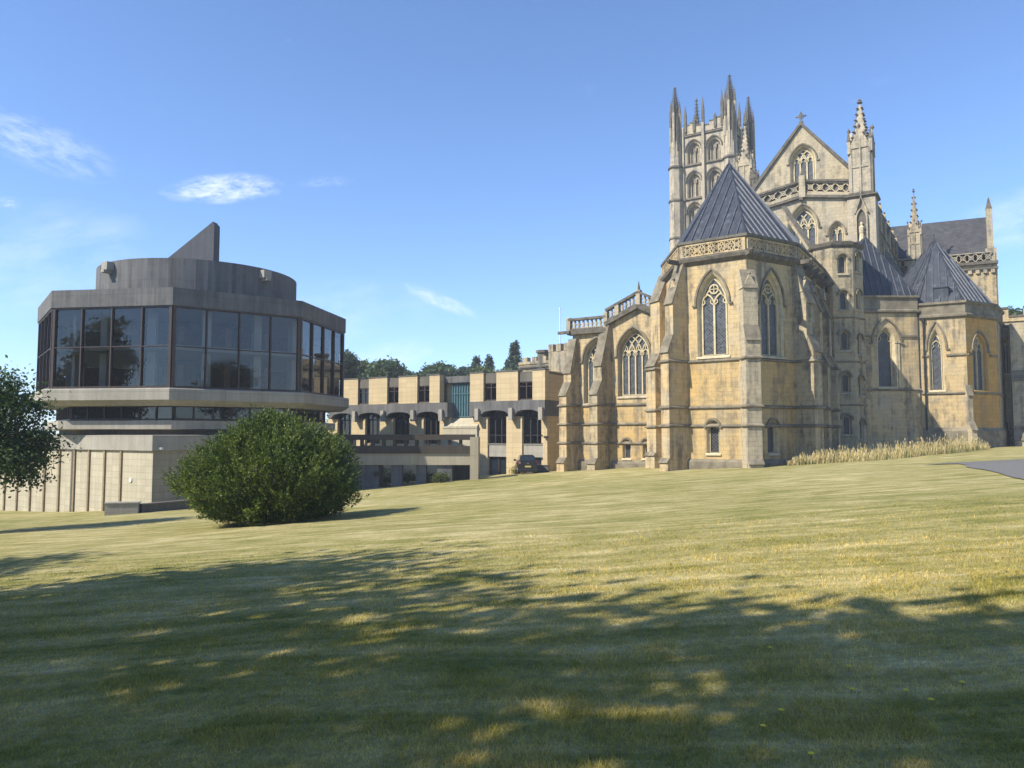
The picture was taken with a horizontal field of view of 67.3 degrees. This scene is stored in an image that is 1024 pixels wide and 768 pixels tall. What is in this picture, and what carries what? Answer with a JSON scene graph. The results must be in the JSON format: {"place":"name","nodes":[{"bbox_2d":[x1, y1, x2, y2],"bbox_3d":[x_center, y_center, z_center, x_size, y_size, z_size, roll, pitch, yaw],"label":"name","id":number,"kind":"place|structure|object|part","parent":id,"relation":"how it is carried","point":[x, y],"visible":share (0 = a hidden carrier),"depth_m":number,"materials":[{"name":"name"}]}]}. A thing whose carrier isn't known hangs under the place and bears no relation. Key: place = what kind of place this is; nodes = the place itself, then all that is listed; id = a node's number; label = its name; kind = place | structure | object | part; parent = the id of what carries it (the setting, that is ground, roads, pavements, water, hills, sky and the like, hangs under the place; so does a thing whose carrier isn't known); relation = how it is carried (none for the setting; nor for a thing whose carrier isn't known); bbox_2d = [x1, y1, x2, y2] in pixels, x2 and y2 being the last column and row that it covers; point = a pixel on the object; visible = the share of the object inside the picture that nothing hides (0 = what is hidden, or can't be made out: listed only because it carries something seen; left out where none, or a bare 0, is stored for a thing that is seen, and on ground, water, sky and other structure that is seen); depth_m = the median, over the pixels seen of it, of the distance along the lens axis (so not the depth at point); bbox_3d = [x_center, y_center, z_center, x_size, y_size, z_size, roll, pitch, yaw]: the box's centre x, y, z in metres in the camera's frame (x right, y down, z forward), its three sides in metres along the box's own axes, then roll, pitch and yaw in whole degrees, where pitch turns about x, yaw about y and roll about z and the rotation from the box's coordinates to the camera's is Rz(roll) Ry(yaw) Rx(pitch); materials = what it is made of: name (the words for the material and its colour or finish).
{"place":"outdoors","nodes":[
{"label":"outdoors","id":0,"kind":"place"},
{"bbox_2d":[0,446,1023,767],"bbox_3d":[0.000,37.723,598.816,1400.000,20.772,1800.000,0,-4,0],"label":"lawn","id":1,"kind":"structure","parent":0,"point":[548,506],"depth_m":9.40,"materials":[{"name":"green plant"}]},
{"bbox_2d":[0,355,81,497],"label":"broadleaf tree","id":2,"kind":"object","parent":1,"relation":"on","point":[23,452],"visible":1,"depth_m":33.66,"materials":[{"name":"green plant"}]},
{"bbox_2d":[104,501,140,515],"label":"wall","id":3,"kind":"structure","parent":1,"relation":"on","point":[122,507],"depth_m":46.03,"materials":[{"name":"concrete"}]},
{"bbox_2d":[139,499,193,512],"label":"wall","id":4,"kind":"structure","parent":1,"relation":"on","point":[161,506],"depth_m":48.01,"materials":[{"name":"concrete"}]},
{"bbox_2d":[0,222,355,511],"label":"concrete library","id":5,"kind":"structure","parent":1,"relation":"on","point":[196,337],"depth_m":55.41,"materials":[{"name":"grey concrete"}]},
{"bbox_2d":[36,308,52,391],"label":"window","id":6,"kind":"structure","parent":5,"relation":"in","point":[45,325],"depth_m":56.77,"materials":[{"name":"black glass"}]},
{"bbox_2d":[56,407,70,420],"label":"strip window","id":7,"kind":"structure","parent":5,"relation":"in","point":[65,414],"depth_m":57.08,"materials":[{"name":"black glass"}]},
{"bbox_2d":[55,326,95,388],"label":"window","id":8,"kind":"structure","parent":5,"relation":"in","point":[61,331],"depth_m":62.69,"materials":[{"name":"black glass"}]},
{"bbox_2d":[50,305,172,388],"bbox_3d":[-27.393,-2.504,52.630,8.945,5.639,0.270,-1,-4,8],"label":"window","id":9,"kind":"structure","parent":5,"relation":"in","point":[54,347],"depth_m":52.61,"materials":[{"name":"brown metal"}]},
{"bbox_2d":[70,406,173,420],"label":"strip window","id":10,"kind":"structure","parent":5,"relation":"in","point":[121,413],"depth_m":53.62,"materials":[{"name":"grey glass"}]},
{"bbox_2d":[174,406,284,420],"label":"strip window","id":11,"kind":"structure","parent":5,"relation":"in","point":[181,413],"depth_m":54.58,"materials":[{"name":"grey glass"}]},
{"bbox_2d":[171,305,300,391],"bbox_3d":[-19.411,-2.369,54.657,8.945,5.639,0.270,3,-5,-37],"label":"window","id":12,"kind":"structure","parent":5,"relation":"in","point":[175,307],"depth_m":54.56,"materials":[{"name":"black glass"}]},
{"bbox_2d":[285,409,325,422],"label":"strip window","id":13,"kind":"structure","parent":5,"relation":"in","point":[319,415],"depth_m":62.35,"materials":[{"name":"black glass"}]},
{"bbox_2d":[302,334,340,395],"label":"window","id":14,"kind":"structure","parent":5,"relation":"in","point":[328,340],"depth_m":68.78,"materials":[{"name":"black glass"}]},
{"bbox_2d":[300,317,344,397],"bbox_3d":[-15.203,-1.901,61.722,0.270,5.639,8.945,-1,-4,8],"label":"window","id":15,"kind":"structure","parent":5,"relation":"in","point":[312,323],"depth_m":61.71,"materials":[{"name":"brown metal"}]},
{"bbox_2d":[160,404,369,525],"bbox_3d":[-9.148,3.144,29.538,7.731,4.822,7.131,0,-4,0],"label":"yew bush","id":16,"kind":"object","parent":1,"relation":"on","point":[317,475],"visible":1,"depth_m":27.75,"materials":[{"name":"green plant"}]},
{"bbox_2d":[322,349,365,434],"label":"broadleaf tree","id":17,"kind":"object","parent":1,"relation":"on","point":[351,365],"visible":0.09,"depth_m":109.98,"materials":[{"name":"green plant"}]},
{"bbox_2d":[356,358,371,377],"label":"broadleaf tree","id":18,"kind":"object","parent":1,"relation":"on","point":[364,366],"visible":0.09,"depth_m":121.38,"materials":[{"name":"green plant"}]},
{"bbox_2d":[358,355,404,379],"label":"broadleaf tree","id":19,"kind":"object","parent":1,"relation":"on","point":[387,368],"visible":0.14,"depth_m":116.85,"materials":[{"name":"green plant"}]},
{"bbox_2d":[383,467,390,485],"bbox_3d":[-10.399,7.637,63.095,2.601,1.884,1.930,0,-4,0],"label":"shrub","id":20,"kind":"object","parent":1,"relation":"on","point":[386,478],"visible":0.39,"depth_m":62.93,"materials":[{"name":"green plant"}]},
{"bbox_2d":[400,367,413,375],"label":"broadleaf tree","id":21,"kind":"object","parent":1,"relation":"on","point":[407,372],"depth_m":127.23,"materials":[{"name":"green plant"}]},
{"bbox_2d":[338,434,479,489],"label":"concrete walkway","id":22,"kind":"structure","parent":1,"relation":"on","point":[374,459],"depth_m":60.24,"materials":[{"name":"beige concrete"}]},
{"bbox_2d":[403,469,415,483],"bbox_3d":[-8.564,7.727,63.668,2.104,1.408,1.880,-3,-5,35],"label":"shrub","id":23,"kind":"object","parent":1,"relation":"on","point":[407,478],"visible":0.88,"depth_m":63.40,"materials":[{"name":"green plant"}]},
{"bbox_2d":[427,471,434,482],"bbox_3d":[-6.515,7.456,61.631,1.892,1.122,1.540,0,-4,0],"label":"shrub","id":24,"kind":"object","parent":1,"relation":"on","point":[429,475],"visible":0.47,"depth_m":61.39,"materials":[{"name":"green plant"}]},
{"bbox_2d":[419,360,460,376],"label":"broadleaf tree","id":25,"kind":"object","parent":1,"relation":"on","point":[439,367],"visible":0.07,"depth_m":121.23,"materials":[{"name":"green plant"}]},
{"bbox_2d":[430,470,451,482],"bbox_3d":[-5.497,7.162,59.495,1.756,1.160,1.586,0,-4,0],"label":"shrub","id":26,"kind":"object","parent":1,"relation":"on","point":[440,477],"visible":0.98,"depth_m":59.23,"materials":[{"name":"green plant"}]},
{"bbox_2d":[328,369,563,481],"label":"monastery range","id":27,"kind":"structure","parent":1,"relation":"on","point":[507,417],"depth_m":72.25,"materials":[{"name":"beige stone"}]},
{"bbox_2d":[339,414,351,433],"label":"window","id":28,"kind":"structure","parent":27,"relation":"in","point":[345,419],"depth_m":81.18,"materials":[{"name":"black glass"}]},
{"bbox_2d":[359,388,368,403],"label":"window","id":29,"kind":"structure","parent":27,"relation":"in","point":[364,392],"depth_m":79.42,"materials":[{"name":"black glass"}]},
{"bbox_2d":[367,413,379,442],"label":"window","id":30,"kind":"structure","parent":27,"relation":"in","point":[373,419],"depth_m":79.18,"materials":[{"name":"black glass"}]},
{"bbox_2d":[388,387,398,402],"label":"window","id":31,"kind":"structure","parent":27,"relation":"in","point":[393,391],"depth_m":77.40,"materials":[{"name":"black glass"}]},
{"bbox_2d":[395,412,409,443],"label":"window","id":32,"kind":"structure","parent":27,"relation":"in","point":[401,419],"depth_m":77.24,"materials":[{"name":"black glass"}]},
{"bbox_2d":[419,386,428,401],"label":"window","id":33,"kind":"structure","parent":27,"relation":"in","point":[423,390],"depth_m":75.39,"materials":[{"name":"black glass"}]},
{"bbox_2d":[425,412,439,443],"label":"window","id":34,"kind":"structure","parent":27,"relation":"in","point":[432,423],"depth_m":75.25,"materials":[{"name":"black glass"}]},
{"bbox_2d":[452,382,469,416],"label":"stair window","id":35,"kind":"structure","parent":27,"relation":"in","point":[460,391],"depth_m":73.97,"materials":[{"name":"teal glass"}]},
{"bbox_2d":[485,383,495,400],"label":"window","id":36,"kind":"structure","parent":27,"relation":"in","point":[490,388],"depth_m":71.46,"materials":[{"name":"black glass"}]},
{"bbox_2d":[489,457,505,474],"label":"window","id":37,"kind":"structure","parent":27,"relation":"in","point":[498,466],"depth_m":71.38,"materials":[{"name":"grey glass"}]},
{"bbox_2d":[489,410,507,443],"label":"window","id":38,"kind":"structure","parent":27,"relation":"in","point":[497,429],"depth_m":71.33,"materials":[{"name":"black glass"}]},
{"bbox_2d":[519,381,531,399],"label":"window","id":39,"kind":"structure","parent":27,"relation":"in","point":[525,388],"depth_m":69.49,"materials":[{"name":"black glass"}]},
{"bbox_2d":[523,410,542,443],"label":"window","id":40,"kind":"structure","parent":27,"relation":"in","point":[532,426],"depth_m":69.42,"materials":[{"name":"black glass"}]},
{"bbox_2d":[453,465,469,479],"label":"garden wall","id":41,"kind":"structure","parent":1,"relation":"on","point":[461,472],"depth_m":63.06,"materials":[{"name":"concrete"}]},
{"bbox_2d":[454,364,470,375],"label":"broadleaf tree","id":42,"kind":"object","parent":1,"relation":"on","point":[464,371],"visible":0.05,"depth_m":131.33,"materials":[{"name":"green plant"}]},
{"bbox_2d":[470,355,482,367],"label":"conifer tree","id":43,"kind":"object","parent":1,"relation":"on","point":[476,360],"visible":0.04,"depth_m":138.10,"materials":[{"name":"green plant"}]},
{"bbox_2d":[467,365,495,375],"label":"broadleaf tree","id":44,"kind":"object","parent":1,"relation":"on","point":[481,369],"visible":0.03,"depth_m":114.61,"materials":[{"name":"green plant"}]},
{"bbox_2d":[484,354,495,371],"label":"conifer tree","id":45,"kind":"object","parent":1,"relation":"on","point":[489,361],"visible":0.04,"depth_m":140.24,"materials":[{"name":"green plant"}]},
{"bbox_2d":[503,340,522,370],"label":"conifer tree","id":46,"kind":"object","parent":1,"relation":"on","point":[514,358],"visible":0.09,"depth_m":128.09,"materials":[{"name":"green plant"}]},
{"bbox_2d":[506,463,523,473],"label":"shrub","id":47,"kind":"object","parent":1,"relation":"on","point":[512,470],"visible":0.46,"depth_m":66.35,"materials":[{"name":"beige plant"}]},
{"bbox_2d":[514,455,537,473],"bbox_3d":[1.186,6.768,65.071,2.006,1.586,3.752,0,-4,-4],"label":"parked car","id":48,"kind":"object","parent":1,"relation":"on","point":[526,463],"visible":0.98,"depth_m":63.30,"materials":[{"name":"paint"}]},
{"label":"rear window","id":49,"kind":"part","parent":48,"relation":"part of","materials":[{"name":"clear glass"}]},
{"bbox_2d":[532,465,549,472],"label":"wall","id":50,"kind":"structure","parent":1,"relation":"on","point":[542,468],"depth_m":65.83,"materials":[{"name":"concrete"}]},
{"bbox_2d":[518,343,567,372],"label":"battlemented house","id":51,"kind":"structure","parent":1,"relation":"on","point":[552,358],"depth_m":90.56,"materials":[{"name":"stone"}]},
{"bbox_2d":[556,74,1009,471],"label":"abbey church","id":52,"kind":"structure","parent":1,"relation":"on","point":[806,298],"depth_m":61.34,"materials":[{"name":"stone"}]},
{"bbox_2d":[580,336,613,404],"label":"window","id":53,"kind":"structure","parent":52,"relation":"in","point":[588,355],"depth_m":65.01,"materials":[{"name":"stone"}]},
{"bbox_2d":[620,437,631,459],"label":"window","id":54,"kind":"structure","parent":52,"relation":"in","point":[626,448],"depth_m":62.56,"materials":[{"name":"stone"}]},
{"bbox_2d":[613,326,650,398],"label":"window","id":55,"kind":"structure","parent":52,"relation":"in","point":[634,349],"depth_m":62.92,"materials":[{"name":"stone"}]},
{"bbox_2d":[640,437,646,459],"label":"window","id":56,"kind":"structure","parent":52,"relation":"in","point":[644,447],"depth_m":61.61,"materials":[{"name":"stone"}]},
{"bbox_2d":[692,268,732,358],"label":"window","id":57,"kind":"structure","parent":52,"relation":"in","point":[712,301],"depth_m":52.17,"materials":[{"name":"stone"}]},
{"bbox_2d":[704,418,721,455],"bbox_3d":[13.503,3.515,51.439,1.228,2.521,0.490,-3,-5,36],"label":"window","id":58,"kind":"structure","parent":52,"relation":"in","point":[712,433],"depth_m":51.60,"materials":[{"name":"stone"}]},
{"bbox_2d":[758,267,786,358],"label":"window","id":59,"kind":"structure","parent":52,"relation":"in","point":[770,297],"depth_m":52.17,"materials":[{"name":"stone"}]},
{"bbox_2d":[766,418,780,455],"bbox_3d":[17.269,3.501,51.152,1.376,2.497,0.490,2,-4,-32],"label":"window","id":60,"kind":"structure","parent":52,"relation":"in","point":[772,432],"depth_m":51.36,"materials":[{"name":"stone"}]},
{"bbox_2d":[786,143,818,182],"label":"window","id":61,"kind":"structure","parent":52,"relation":"in","point":[805,157],"depth_m":72.17,"materials":[{"name":"stone"}]},
{"bbox_2d":[787,203,820,249],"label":"window","id":62,"kind":"structure","parent":52,"relation":"in","point":[803,215],"depth_m":70.33,"materials":[{"name":"stone"}]},
{"bbox_2d":[824,272,828,293],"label":"window","id":63,"kind":"structure","parent":52,"relation":"in","point":[826,290],"depth_m":61.55,"materials":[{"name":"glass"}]},
{"bbox_2d":[825,220,847,241],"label":"window","id":64,"kind":"structure","parent":52,"relation":"in","point":[836,232],"depth_m":68.76,"materials":[{"name":"stone"}]},
{"bbox_2d":[836,252,848,274],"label":"window","id":65,"kind":"structure","parent":52,"relation":"in","point":[842,266],"depth_m":61.25,"materials":[{"name":"stone"}]},
{"bbox_2d":[837,288,850,311],"bbox_3d":[26.249,-6.651,60.957,1.029,1.870,0.390,0,-4,6],"label":"window","id":66,"kind":"structure","parent":52,"relation":"in","point":[843,301],"depth_m":61.06,"materials":[{"name":"stone"}]},
{"bbox_2d":[838,328,851,351],"bbox_3d":[26.249,-3.458,60.745,1.029,1.870,0.390,0,-4,6],"label":"window","id":67,"kind":"structure","parent":52,"relation":"in","point":[844,334],"depth_m":60.85,"materials":[{"name":"stone"}]},
{"bbox_2d":[839,370,852,393],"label":"window","id":68,"kind":"structure","parent":52,"relation":"in","point":[845,376],"depth_m":60.64,"materials":[{"name":"stone"}]},
{"bbox_2d":[840,413,853,435],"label":"window","id":69,"kind":"structure","parent":52,"relation":"in","point":[846,418],"depth_m":60.37,"materials":[{"name":"stone"}]},
{"bbox_2d":[854,250,861,273],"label":"window","id":70,"kind":"structure","parent":52,"relation":"in","point":[857,254],"depth_m":61.73,"materials":[{"name":"stone"}]},
{"bbox_2d":[855,288,862,311],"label":"window","id":71,"kind":"structure","parent":52,"relation":"in","point":[859,292],"depth_m":61.53,"materials":[{"name":"stone"}]},
{"bbox_2d":[857,333,864,356],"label":"window","id":72,"kind":"structure","parent":52,"relation":"in","point":[860,336],"depth_m":61.29,"materials":[{"name":"stone"}]},
{"bbox_2d":[858,374,865,397],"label":"window","id":73,"kind":"structure","parent":52,"relation":"in","point":[861,378],"depth_m":61.08,"materials":[{"name":"stone"}]},
{"bbox_2d":[859,418,866,440],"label":"window","id":74,"kind":"structure","parent":52,"relation":"in","point":[862,422],"depth_m":60.85,"materials":[{"name":"stone"}]},
{"bbox_2d":[869,317,903,388],"bbox_3d":[30.134,-2.487,62.066,2.740,5.771,0.590,0,-4,0],"label":"window","id":75,"kind":"structure","parent":52,"relation":"in","point":[885,340],"depth_m":62.23,"materials":[{"name":"stone"}]},
{"bbox_2d":[925,320,949,391],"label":"window","id":76,"kind":"structure","parent":52,"relation":"in","point":[936,349],"depth_m":61.56,"materials":[{"name":"stone"}]},
{"bbox_2d":[970,331,990,391],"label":"window","id":77,"kind":"structure","parent":52,"relation":"in","point":[980,348],"depth_m":61.53,"materials":[{"name":"beige stone"}]},
{"bbox_2d":[787,433,990,465],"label":"tall grass","id":78,"kind":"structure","parent":1,"relation":"on","point":[885,453],"depth_m":50.96,"materials":[{"name":"beige plant"}]},
{"bbox_2d":[924,459,1023,478],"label":"drive","id":79,"kind":"structure","parent":1,"relation":"on","point":[1014,468],"depth_m":31.79,"materials":[{"name":"grey asphalt"}]},
{"bbox_2d":[1001,306,1023,446],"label":"stone wing","id":80,"kind":"structure","parent":1,"relation":"on","point":[1013,339],"depth_m":64.05,"materials":[{"name":"grey stone"}]},
{"bbox_2d":[1003,339,1009,374],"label":"window","id":81,"kind":"structure","parent":80,"relation":"in","point":[1005,343],"depth_m":67.50,"materials":[{"name":"glass"}]},
{"bbox_2d":[1006,419,1010,445],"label":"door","id":82,"kind":"structure","parent":80,"relation":"in","point":[1008,423],"depth_m":66.75,"materials":[{"name":"wood"}]},
{"bbox_2d":[1008,306,1022,314],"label":"broadleaf tree","id":83,"kind":"object","parent":1,"relation":"on","point":[1012,311],"visible":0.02,"depth_m":103.50,"materials":[{"name":"green plant"}]},
{"bbox_2d":[0,0,1023,434],"label":"sky","id":84,"kind":"structure","parent":0,"point":[439,179],"materials":[{"name":"blue"}]}
]}

